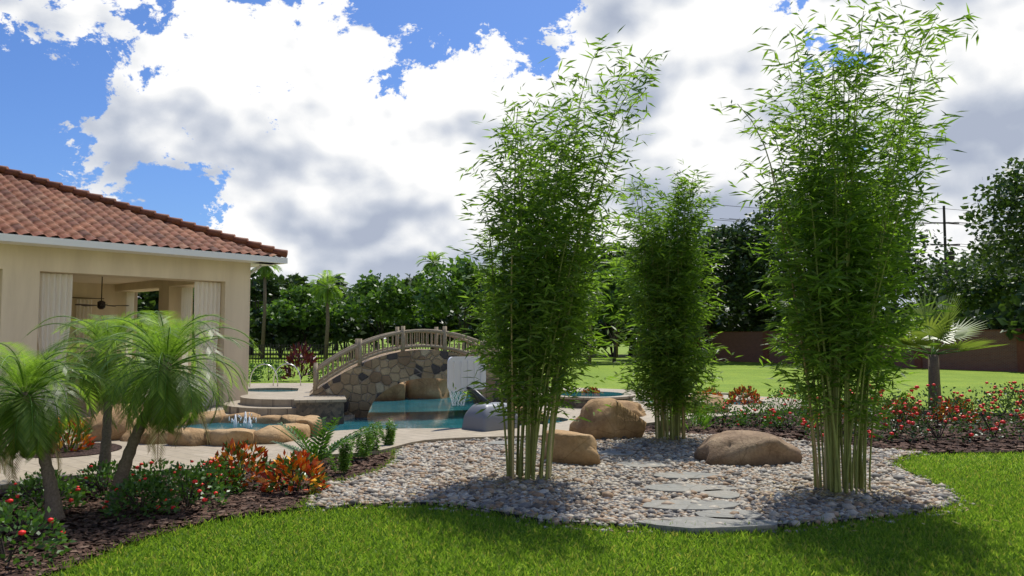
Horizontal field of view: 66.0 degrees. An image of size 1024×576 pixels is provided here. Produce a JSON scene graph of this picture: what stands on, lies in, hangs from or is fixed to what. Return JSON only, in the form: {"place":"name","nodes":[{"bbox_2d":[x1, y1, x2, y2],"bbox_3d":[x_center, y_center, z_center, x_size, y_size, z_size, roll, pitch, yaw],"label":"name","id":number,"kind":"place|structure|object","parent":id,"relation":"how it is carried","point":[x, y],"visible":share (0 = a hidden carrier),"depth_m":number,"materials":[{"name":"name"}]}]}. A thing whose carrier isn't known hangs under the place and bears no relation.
{"place":"outdoors","nodes":[
{"label":"outdoors","id":0,"kind":"place"},
{"bbox_2d":[73,275,152,283],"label":"ceiling","id":1,"kind":"structure","parent":0,"point":[93,279],"depth_m":26.12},
{"bbox_2d":[0,243,250,405],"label":"lanai stucco walls","id":2,"kind":"structure","parent":0,"point":[22,267],"depth_m":22.07,"materials":[{"name":"paint"}]},
{"bbox_2d":[35,273,220,415],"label":"curtains","id":3,"kind":"object","parent":2,"relation":"hanging from","point":[55,295],"visible":0.4,"depth_m":22.60,"materials":[{"name":"fabric"}]},
{"bbox_2d":[0,173,286,256],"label":"roof tiles","id":4,"kind":"object","parent":2,"relation":"on","point":[32,208],"visible":0.92,"depth_m":21.63,"materials":[{"name":"tile"}]},
{"bbox_2d":[0,165,287,257],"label":"roof ridge tiles","id":5,"kind":"object","parent":4,"relation":"on","point":[73,190],"visible":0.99,"depth_m":23.48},
{"bbox_2d":[0,233,287,266],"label":"gutter","id":6,"kind":"object","parent":2,"relation":"attached to","point":[39,241],"visible":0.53,"depth_m":20.50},
{"bbox_2d":[178,423,282,430],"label":"spa water","id":7,"kind":"structure","parent":0,"point":[255,427],"depth_m":16.16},
{"bbox_2d":[254,425,296,443],"bbox_3d":[-4.532,2.925,14.955,0.942,0.618,0.710,2,-4,-24],"label":"boulder","id":8,"kind":"object","parent":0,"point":[268,434],"visible":0.48,"depth_m":14.72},
{"bbox_2d":[447,356,485,390],"bbox_3d":[-1.005,1.930,17.817,1.120,0.760,0.085,4,-5,-44],"label":"basketball backboard","id":9,"kind":"object","parent":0,"point":[457,367],"visible":0.71,"depth_m":17.73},
{"bbox_2d":[0,0,1023,338],"label":"sky","id":10,"kind":"structure","parent":0,"point":[331,134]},
{"bbox_2d":[69,339,1023,575],"bbox_3d":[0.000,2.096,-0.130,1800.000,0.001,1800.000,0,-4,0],"label":"lawn ground","id":11,"kind":"structure","parent":0,"point":[745,374],"depth_m":36.52,"materials":[{"name":"green plant"}]},
{"bbox_2d":[0,340,133,521],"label":"pygmy palm","id":12,"kind":"object","parent":11,"relation":"on","point":[26,441],"depth_m":8.81,"materials":[{"name":"plant"}]},
{"bbox_2d":[0,418,62,485],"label":"pygmy palm dead fronds","id":13,"kind":"object","parent":12,"relation":"attached to","point":[14,470],"visible":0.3,"depth_m":9.01,"materials":[{"name":"brown plant"}]},
{"bbox_2d":[0,342,124,461],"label":"fronds","id":14,"kind":"object","parent":12,"relation":"attached to","point":[17,390],"visible":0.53,"depth_m":8.96,"materials":[{"name":"green plant"}]},
{"bbox_2d":[28,311,164,485],"bbox_3d":[-5.886,1.580,11.465,2.198,2.531,2.163,0,-4,0],"label":"pygmy palm","id":15,"kind":"object","parent":11,"relation":"on","point":[98,326],"depth_m":11.13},
{"bbox_2d":[27,312,161,401],"bbox_3d":[-5.918,1.025,11.465,1.978,1.361,1.762,-3,-5,38],"label":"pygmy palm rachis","id":16,"kind":"object","parent":15,"relation":"attached to","point":[116,348],"visible":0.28,"depth_m":11.38,"materials":[{"name":"green plant"}]},
{"bbox_2d":[137,291,158,317],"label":"window","id":17,"kind":"structure","parent":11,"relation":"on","point":[146,299],"depth_m":96.12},
{"bbox_2d":[70,310,260,507],"bbox_3d":[-4.312,1.503,9.623,2.272,2.431,2.355,0,-4,0],"label":"pygmy palm","id":18,"kind":"object","parent":11,"relation":"on","point":[175,393],"depth_m":9.37,"materials":[{"name":"plant"}]},
{"bbox_2d":[81,311,254,430],"bbox_3d":[-4.118,1.018,9.659,1.964,1.440,2.060,3,-4,-36],"label":"pygmy palm rachis","id":19,"kind":"object","parent":18,"relation":"attached to","point":[175,365],"visible":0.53,"depth_m":9.57,"materials":[{"name":"green plant"}]},
{"bbox_2d":[142,392,209,468],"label":"pygmy palm dead fronds","id":20,"kind":"object","parent":18,"relation":"attached to","point":[154,450],"visible":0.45,"depth_m":9.47,"materials":[{"name":"brown plant"}]},
{"bbox_2d":[0,465,375,575],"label":"mulch bed","id":21,"kind":"object","parent":11,"relation":"on","point":[18,540],"visible":0.06,"depth_m":8.55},
{"bbox_2d":[0,451,394,575],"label":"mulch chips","id":22,"kind":"object","parent":21,"relation":"on","point":[97,524],"visible":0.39,"depth_m":8.97,"materials":[{"name":"wood"}]},
{"bbox_2d":[0,499,76,569],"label":"ixora","id":23,"kind":"object","parent":22,"relation":"on","point":[23,515],"depth_m":7.24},
{"bbox_2d":[0,468,86,514],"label":"flowering shrub","id":24,"kind":"object","parent":22,"relation":"on","point":[30,482],"depth_m":9.34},
{"bbox_2d":[71,459,140,499],"bbox_3d":[-5.262,2.479,10.255,0.911,0.502,0.873,0,-4,0],"label":"flowering shrub","id":25,"kind":"object","parent":22,"relation":"on","point":[105,471],"depth_m":10.16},
{"bbox_2d":[98,473,180,520],"bbox_3d":[-4.302,2.407,9.163,0.913,0.508,0.908,0,-4,0],"label":"flowering shrub","id":26,"kind":"object","parent":22,"relation":"on","point":[116,507],"depth_m":9.08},
{"bbox_2d":[124,458,194,504],"bbox_3d":[-4.510,2.442,9.997,0.988,0.593,0.986,0,-4,0],"label":"flowering shrub","id":27,"kind":"object","parent":22,"relation":"on","point":[144,471],"depth_m":9.94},
{"bbox_2d":[141,460,232,514],"bbox_3d":[-3.907,2.386,9.517,1.067,0.626,1.068,0,-4,0],"label":"ixora","id":28,"kind":"object","parent":22,"relation":"on","point":[201,473],"depth_m":9.41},
{"bbox_2d":[184,457,248,496],"bbox_3d":[-3.914,2.492,10.388,0.852,0.520,0.816,0,-4,0],"label":"flowering shrub","id":29,"kind":"object","parent":22,"relation":"on","point":[226,474],"depth_m":10.34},
{"bbox_2d":[203,438,273,491],"bbox_3d":[-3.731,2.416,10.802,1.109,0.724,1.056,0,-4,0],"label":"croton","id":30,"kind":"object","parent":22,"relation":"on","point":[237,451],"depth_m":10.73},
{"bbox_2d":[256,448,330,495],"bbox_3d":[-2.905,2.449,10.520,1.008,0.618,1.001,0,-4,0],"label":"croton","id":31,"kind":"object","parent":22,"relation":"on","point":[274,475],"depth_m":10.38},
{"bbox_2d":[269,417,371,460],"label":"coontie leaflets","id":32,"kind":"object","parent":22,"relation":"on","point":[314,448],"visible":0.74,"depth_m":12.47,"materials":[{"name":"green plant"}]},
{"bbox_2d":[323,435,355,474],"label":"foxtail fern","id":33,"kind":"object","parent":22,"relation":"on","point":[343,463],"depth_m":11.77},
{"bbox_2d":[352,425,377,458],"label":"foxtail fern","id":34,"kind":"object","parent":22,"relation":"on","point":[364,445],"depth_m":13.21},
{"bbox_2d":[375,418,397,444],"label":"foxtail fern","id":35,"kind":"object","parent":22,"relation":"on","point":[387,440],"depth_m":14.54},
{"bbox_2d":[250,270,279,355],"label":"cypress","id":36,"kind":"object","parent":11,"relation":"on","point":[256,291],"depth_m":88.01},
{"bbox_2d":[250,255,282,358],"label":"sabal palm","id":37,"kind":"object","parent":11,"relation":"on","point":[264,316],"depth_m":75.82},
{"bbox_2d":[249,276,286,354],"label":"tree","id":38,"kind":"object","parent":11,"relation":"on","point":[268,298],"depth_m":93.47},
{"bbox_2d":[252,359,288,381],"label":"hedge shrub","id":39,"kind":"object","parent":11,"relation":"on","point":[270,363],"depth_m":37.57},
{"bbox_2d":[250,316,308,357],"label":"tree","id":40,"kind":"object","parent":11,"relation":"on","point":[273,328],"depth_m":79.20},
{"bbox_2d":[274,273,309,349],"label":"tree","id":41,"kind":"object","parent":11,"relation":"on","point":[295,280],"depth_m":128.56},
{"bbox_2d":[279,341,320,379],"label":"ti plant","id":42,"kind":"object","parent":11,"relation":"on","point":[294,353],"depth_m":37.61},
{"bbox_2d":[259,282,344,343],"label":"crape myrtle","id":43,"kind":"object","parent":11,"relation":"on","point":[292,302],"depth_m":78.13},
{"bbox_2d":[274,320,333,357],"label":"tree","id":44,"kind":"object","parent":11,"relation":"on","point":[317,337],"depth_m":78.82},
{"bbox_2d":[296,402,343,423],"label":"pool wall","id":45,"kind":"structure","parent":11,"relation":"on","point":[329,411],"depth_m":18.69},
{"bbox_2d":[294,388,345,402],"bbox_3d":[-5.061,2.808,20.813,1.200,0.060,4.500,1,-4,-14],"label":"stone coping","id":46,"kind":"object","parent":45,"relation":"on","point":[302,395],"visible":0.57,"depth_m":19.19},
{"bbox_2d":[306,270,351,359],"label":"queen palm","id":47,"kind":"object","parent":11,"relation":"on","point":[321,292],"depth_m":69.68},
{"bbox_2d":[331,309,384,357],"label":"tree","id":48,"kind":"object","parent":11,"relation":"on","point":[345,331],"depth_m":78.80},
{"bbox_2d":[137,343,580,363],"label":"fence","id":49,"kind":"object","parent":11,"relation":"on","point":[313,347],"visible":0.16,"depth_m":63.69,"materials":[{"name":"black"}]},
{"bbox_2d":[336,269,435,343],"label":"crape myrtle","id":50,"kind":"object","parent":11,"relation":"on","point":[391,298],"depth_m":74.22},
{"bbox_2d":[375,381,406,400],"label":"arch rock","id":51,"kind":"object","parent":11,"relation":"on","point":[396,392],"visible":0.23,"depth_m":25.67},
{"bbox_2d":[0,383,805,488],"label":"pool deck pavers","id":52,"kind":"object","parent":11,"relation":"on","point":[185,455],"visible":0.16,"depth_m":14.84,"materials":[{"name":"concrete"}]},
{"bbox_2d":[19,443,121,457],"bbox_3d":[-7.649,2.843,13.804,1.515,0.030,1.793,0,-4,0],"label":"mulch bed","id":53,"kind":"object","parent":52,"relation":"on","point":[95,450],"visible":0.45,"depth_m":13.57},
{"bbox_2d":[51,414,96,451],"bbox_3d":[-7.761,2.546,13.801,0.918,0.802,0.914,0,-4,0],"label":"shrub","id":54,"kind":"object","parent":53,"relation":"on","point":[90,443],"depth_m":13.76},
{"bbox_2d":[83,404,143,441],"bbox_3d":[-7.805,2.824,15.606,1.218,1.009,1.047,2,-4,-27],"label":"boulder","id":55,"kind":"object","parent":52,"relation":"in","point":[116,433],"visible":0.12,"depth_m":15.17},
{"bbox_2d":[208,391,297,415],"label":"travertine bridge steps","id":56,"kind":"structure","parent":52,"relation":"on","point":[272,403],"depth_m":19.29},
{"bbox_2d":[326,391,563,431],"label":"pool water","id":57,"kind":"structure","parent":52,"relation":"on","point":[425,413],"depth_m":21.02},
{"bbox_2d":[462,402,517,431],"bbox_3d":[-0.455,2.814,17.204,1.077,0.600,0.813,4,-5,-44],"label":"grey hoop base","id":58,"kind":"object","parent":52,"relation":"on","point":[480,421],"visible":0.66,"depth_m":16.83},
{"bbox_2d":[386,314,433,348],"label":"tree","id":59,"kind":"object","parent":11,"relation":"on","point":[408,325],"depth_m":81.96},
{"bbox_2d":[309,349,523,417],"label":"stone bridge","id":60,"kind":"structure","parent":11,"relation":"on","point":[364,385],"depth_m":20.43,"materials":[{"name":"stone"}]},
{"bbox_2d":[312,326,518,391],"bbox_3d":[-2.503,1.902,21.499,5.686,1.702,1.657,1,-4,-14],"label":"bridge railing","id":61,"kind":"object","parent":60,"relation":"on","point":[360,357],"visible":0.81,"depth_m":20.81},
{"bbox_2d":[405,378,449,398],"bbox_3d":[-3.103,3.464,27.032,2.010,1.497,1.368,0,-4,7],"label":"boulder","id":62,"kind":"object","parent":11,"relation":"on","point":[428,388],"visible":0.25,"depth_m":26.42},
{"bbox_2d":[414,310,470,351],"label":"tree","id":63,"kind":"object","parent":11,"relation":"on","point":[450,320],"depth_m":81.80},
{"bbox_2d":[412,256,499,342],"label":"crape myrtle","id":64,"kind":"object","parent":11,"relation":"on","point":[435,298],"depth_m":71.05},
{"bbox_2d":[459,310,502,341],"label":"tree","id":65,"kind":"object","parent":11,"relation":"on","point":[472,328],"depth_m":80.49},
{"bbox_2d":[1,446,969,575],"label":"lawn edge tufts","id":66,"kind":"object","parent":11,"relation":"on","point":[318,506],"visible":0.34,"depth_m":8.99,"materials":[{"name":"green plant"}]},
{"bbox_2d":[45,450,1023,575],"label":"lawn","id":67,"kind":"structure","parent":11,"relation":"on","point":[419,523],"depth_m":7.81,"materials":[{"name":"green plant"}]},
{"bbox_2d":[577,317,644,356],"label":"tree","id":68,"kind":"object","parent":11,"relation":"on","point":[604,332],"depth_m":81.90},
{"bbox_2d":[573,266,652,361],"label":"tree","id":69,"kind":"object","parent":11,"relation":"on","point":[614,290],"depth_m":63.55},
{"bbox_2d":[579,238,660,354],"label":"tree","id":70,"kind":"object","parent":11,"relation":"on","point":[603,257],"depth_m":90.19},
{"bbox_2d":[631,224,785,360],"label":"live oak","id":71,"kind":"object","parent":11,"relation":"on","point":[716,243],"depth_m":66.15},
{"bbox_2d":[715,291,800,331],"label":"tree","id":72,"kind":"object","parent":11,"relation":"on","point":[734,320],"depth_m":72.68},
{"bbox_2d":[701,172,955,315],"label":"live oak","id":73,"kind":"object","parent":11,"relation":"on","point":[924,279],"depth_m":64.57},
{"bbox_2d":[641,330,1017,371],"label":"brick wall","id":74,"kind":"structure","parent":11,"relation":"on","point":[748,346],"depth_m":51.50,"materials":[{"name":"brick"}]},
{"bbox_2d":[637,328,1023,371],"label":"brick wall pilasters","id":75,"kind":"object","parent":74,"relation":"attached to","point":[1020,355],"visible":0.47,"depth_m":52.85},
{"bbox_2d":[648,410,1023,454],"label":"mulch bed","id":76,"kind":"object","parent":11,"relation":"on","point":[987,451],"visible":0.09,"depth_m":15.73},
{"bbox_2d":[654,400,713,429],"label":"grassy plant leaves","id":77,"kind":"object","parent":76,"relation":"on","point":[705,422],"visible":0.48,"depth_m":17.40,"materials":[{"name":"green plant"}]},
{"bbox_2d":[734,402,786,426],"bbox_3d":[5.820,2.969,18.535,1.255,0.617,1.238,0,-4,0],"label":"ixora","id":78,"kind":"object","parent":76,"relation":"on","point":[757,408],"depth_m":18.41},
{"bbox_2d":[761,404,815,431],"bbox_3d":[6.212,2.905,17.693,1.319,0.619,1.296,0,-4,0],"label":"ixora","id":79,"kind":"object","parent":76,"relation":"on","point":[787,410],"depth_m":17.58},
{"bbox_2d":[645,409,1023,452],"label":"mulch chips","id":80,"kind":"object","parent":76,"relation":"on","point":[953,444],"visible":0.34,"depth_m":16.47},
{"bbox_2d":[693,401,748,426],"bbox_3d":[4.875,2.925,18.367,1.280,0.620,1.254,0,-4,0],"label":"ixora","id":81,"kind":"object","parent":80,"relation":"on","point":[735,412],"depth_m":18.22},
{"bbox_2d":[798,390,897,443],"bbox_3d":[6.625,2.524,15.589,1.791,1.071,1.832,0,-4,0],"label":"rose","id":82,"kind":"object","parent":80,"relation":"on","point":[885,421],"depth_m":15.49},
{"bbox_2d":[931,396,979,423],"bbox_3d":[10.658,2.927,19.008,1.134,0.715,1.162,0,-4,0],"label":"croton","id":83,"kind":"object","parent":80,"relation":"on","point":[942,409],"depth_m":18.90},
{"bbox_2d":[977,381,1023,420],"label":"rose","id":84,"kind":"object","parent":80,"relation":"on","point":[1006,391],"depth_m":19.53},
{"bbox_2d":[853,390,936,439],"bbox_3d":[7.798,2.604,16.241,1.630,0.993,1.642,0,-4,0],"label":"flowering shrub","id":85,"kind":"object","parent":76,"relation":"on","point":[915,419],"depth_m":15.96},
{"bbox_2d":[889,383,992,442],"bbox_3d":[8.593,2.511,15.916,1.972,1.139,1.956,0,-4,0],"label":"rose","id":86,"kind":"object","parent":76,"relation":"on","point":[965,424],"depth_m":15.80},
{"bbox_2d":[939,382,1023,438],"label":"rose","id":87,"kind":"object","parent":76,"relation":"on","point":[986,396],"depth_m":16.18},
{"bbox_2d":[984,389,1023,439],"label":"rose","id":88,"kind":"object","parent":76,"relation":"on","point":[1012,417],"depth_m":15.91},
{"bbox_2d":[709,204,1019,302],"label":"utility pole and wires","id":89,"kind":"object","parent":11,"relation":"on","point":[944,222],"visible":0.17,"depth_m":86.39,"materials":[{"name":"brown"}]},
{"bbox_2d":[877,295,983,328],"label":"tree","id":90,"kind":"object","parent":11,"relation":"on","point":[967,313],"visible":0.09,"depth_m":55.94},
{"bbox_2d":[928,354,941,410],"bbox_3d":[12.135,2.712,22.656,0.355,1.600,0.355,-1,-4,22],"label":"palm trunk","id":91,"kind":"object","parent":11,"relation":"on","point":[933,370],"visible":0.67,"depth_m":22.55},
{"bbox_2d":[897,323,968,354],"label":"fan palm petioles","id":92,"kind":"object","parent":91,"relation":"on","point":[934,351],"visible":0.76,"depth_m":22.66,"materials":[{"name":"green plant"}]},
{"bbox_2d":[880,290,1005,350],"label":"fan palm fans","id":93,"kind":"object","parent":92,"relation":"attached to","point":[944,321],"visible":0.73,"depth_m":22.30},
{"bbox_2d":[907,250,1022,320],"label":"tree","id":94,"kind":"object","parent":11,"relation":"on","point":[942,268],"depth_m":96.81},
{"bbox_2d":[936,238,1023,319],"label":"tree","id":95,"kind":"object","parent":11,"relation":"on","point":[987,291],"depth_m":71.66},
{"bbox_2d":[959,157,1023,285],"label":"tree","id":96,"kind":"object","parent":11,"relation":"on","point":[1013,188],"visible":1,"depth_m":54.97,"materials":[{"name":"plant"}]},
{"bbox_2d":[959,303,1023,329],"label":"tree","id":97,"kind":"object","parent":11,"relation":"on","point":[990,317],"visible":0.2,"depth_m":53.81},
{"bbox_2d":[996,283,1023,340],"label":"tree","id":98,"kind":"object","parent":11,"relation":"on","point":[1018,299],"visible":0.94,"depth_m":48.37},
{"bbox_2d":[726,384,763,404],"bbox_3d":[6.953,3.211,23.617,1.186,0.699,1.125,0,-4,0],"label":"croton","id":99,"kind":"object","parent":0,"point":[754,395],"depth_m":23.46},
{"bbox_3d":[2.330,2.899,12.613,9.844,0.080,8.301,0,-4,0],"label":"gravel bed","id":100,"kind":"object","parent":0,"visible":0},
{"bbox_2d":[544,429,600,465],"bbox_3d":[1.002,2.711,12.933,1.115,0.725,0.704,-2,-4,32],"label":"boulder","id":101,"kind":"object","parent":100,"relation":"on","point":[570,447],"visible":0.63,"depth_m":12.65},
{"bbox_2d":[306,433,954,527],"bbox_3d":[2.330,2.852,12.616,9.844,0.075,8.301,0,-4,0],"label":"bed edging","id":102,"kind":"object","parent":100,"relation":"on","point":[531,518],"visible":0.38,"depth_m":9.22,"materials":[{"name":"black"}]},
{"bbox_2d":[314,432,952,527],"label":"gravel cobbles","id":103,"kind":"object","parent":100,"relation":"on","point":[828,515],"visible":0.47,"depth_m":10.79,"materials":[{"name":"gravel"}]},
{"bbox_2d":[305,432,975,535],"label":"gravel pebbles","id":104,"kind":"object","parent":100,"relation":"on","point":[597,506],"visible":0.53,"depth_m":10.72,"materials":[{"name":"gravel"}]},
{"bbox_2d":[399,465,634,513],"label":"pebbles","id":105,"kind":"object","parent":104,"relation":"on","point":[500,481],"visible":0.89,"depth_m":10.92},
{"bbox_2d":[511,233,581,478],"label":"stalks","id":106,"kind":"object","parent":104,"relation":"on","point":[549,466],"visible":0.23,"depth_m":11.25,"materials":[{"name":"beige plant"}]},
{"bbox_2d":[486,49,651,479],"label":"bamboo stalks","id":107,"kind":"object","parent":104,"relation":"on","point":[531,441],"visible":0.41,"depth_m":11.31,"materials":[{"name":"plant"}]},
{"bbox_2d":[447,24,668,429],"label":"bamboo leaves","id":108,"kind":"object","parent":107,"relation":"attached to","point":[529,236],"visible":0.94,"depth_m":11.30,"materials":[{"name":"green plant"}]},
{"bbox_2d":[569,398,646,439],"bbox_3d":[1.971,2.875,16.235,1.497,1.225,1.099,1,-4,-14],"label":"boulder","id":109,"kind":"object","parent":104,"relation":"on","point":[617,419],"visible":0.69,"depth_m":15.87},
{"bbox_2d":[484,441,777,534],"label":"flagstones","id":110,"kind":"object","parent":104,"relation":"on","point":[707,515],"visible":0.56,"depth_m":9.32,"materials":[{"name":"stone"}]},
{"bbox_2d":[633,171,694,439],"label":"bamboo stalks","id":111,"kind":"object","parent":104,"relation":"on","point":[676,426],"visible":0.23,"depth_m":15.76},
{"bbox_2d":[600,159,742,419],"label":"bamboo leaves","id":112,"kind":"object","parent":111,"relation":"attached to","point":[686,350],"visible":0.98,"depth_m":15.67,"materials":[{"name":"green plant"}]},
{"bbox_2d":[770,167,829,488],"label":"stalks","id":113,"kind":"object","parent":104,"relation":"on","point":[815,456],"visible":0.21,"depth_m":10.58,"materials":[{"name":"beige plant"}]},
{"bbox_2d":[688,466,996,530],"bbox_3d":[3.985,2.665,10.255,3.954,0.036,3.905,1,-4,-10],"label":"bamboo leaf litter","id":114,"kind":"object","parent":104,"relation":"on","point":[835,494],"visible":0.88,"depth_m":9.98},
{"bbox_2d":[693,430,803,465],"bbox_3d":[3.888,2.752,12.962,1.729,0.799,1.038,0,-4,0],"label":"boulder","id":115,"kind":"object","parent":100,"relation":"on","point":[742,447],"visible":0.71,"depth_m":12.62,"materials":[{"name":"tan rock"}]},
{"bbox_2d":[737,6,938,493],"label":"bamboo stalks","id":116,"kind":"object","parent":100,"relation":"on","point":[852,468],"visible":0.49,"depth_m":10.34,"materials":[{"name":"plant"}]},
{"bbox_2d":[711,0,981,438],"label":"bamboo leaves","id":117,"kind":"object","parent":116,"relation":"attached to","point":[864,221],"visible":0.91,"depth_m":10.32,"materials":[{"name":"green plant"}]},
{"bbox_3d":[-5.750,2.970,15.846,3.264,0.240,2.448,0,-4,0],"label":"spa basin wall","id":118,"kind":"object","parent":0,"visible":0},
{"bbox_2d":[166,427,208,445],"bbox_3d":[-6.003,2.916,14.635,1.002,0.638,0.560,-1,-4,15],"label":"boulder","id":119,"kind":"object","parent":118,"relation":"on","point":[191,436],"visible":0.45,"depth_m":14.43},
{"bbox_2d":[205,428,254,445],"bbox_3d":[-5.225,2.915,14.650,0.925,0.611,0.633,0,-4,0],"label":"boulder","id":120,"kind":"object","parent":118,"relation":"on","point":[217,437],"visible":0.53,"depth_m":14.45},
{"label":"bamboo stems","id":121,"kind":"object","parent":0,"visible":0},
{"bbox_2d":[470,227,526,358],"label":"bamboo leaves","id":122,"kind":"object","parent":121,"relation":"attached to","point":[486,283],"visible":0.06,"depth_m":26.95,"materials":[{"name":"green plant"}]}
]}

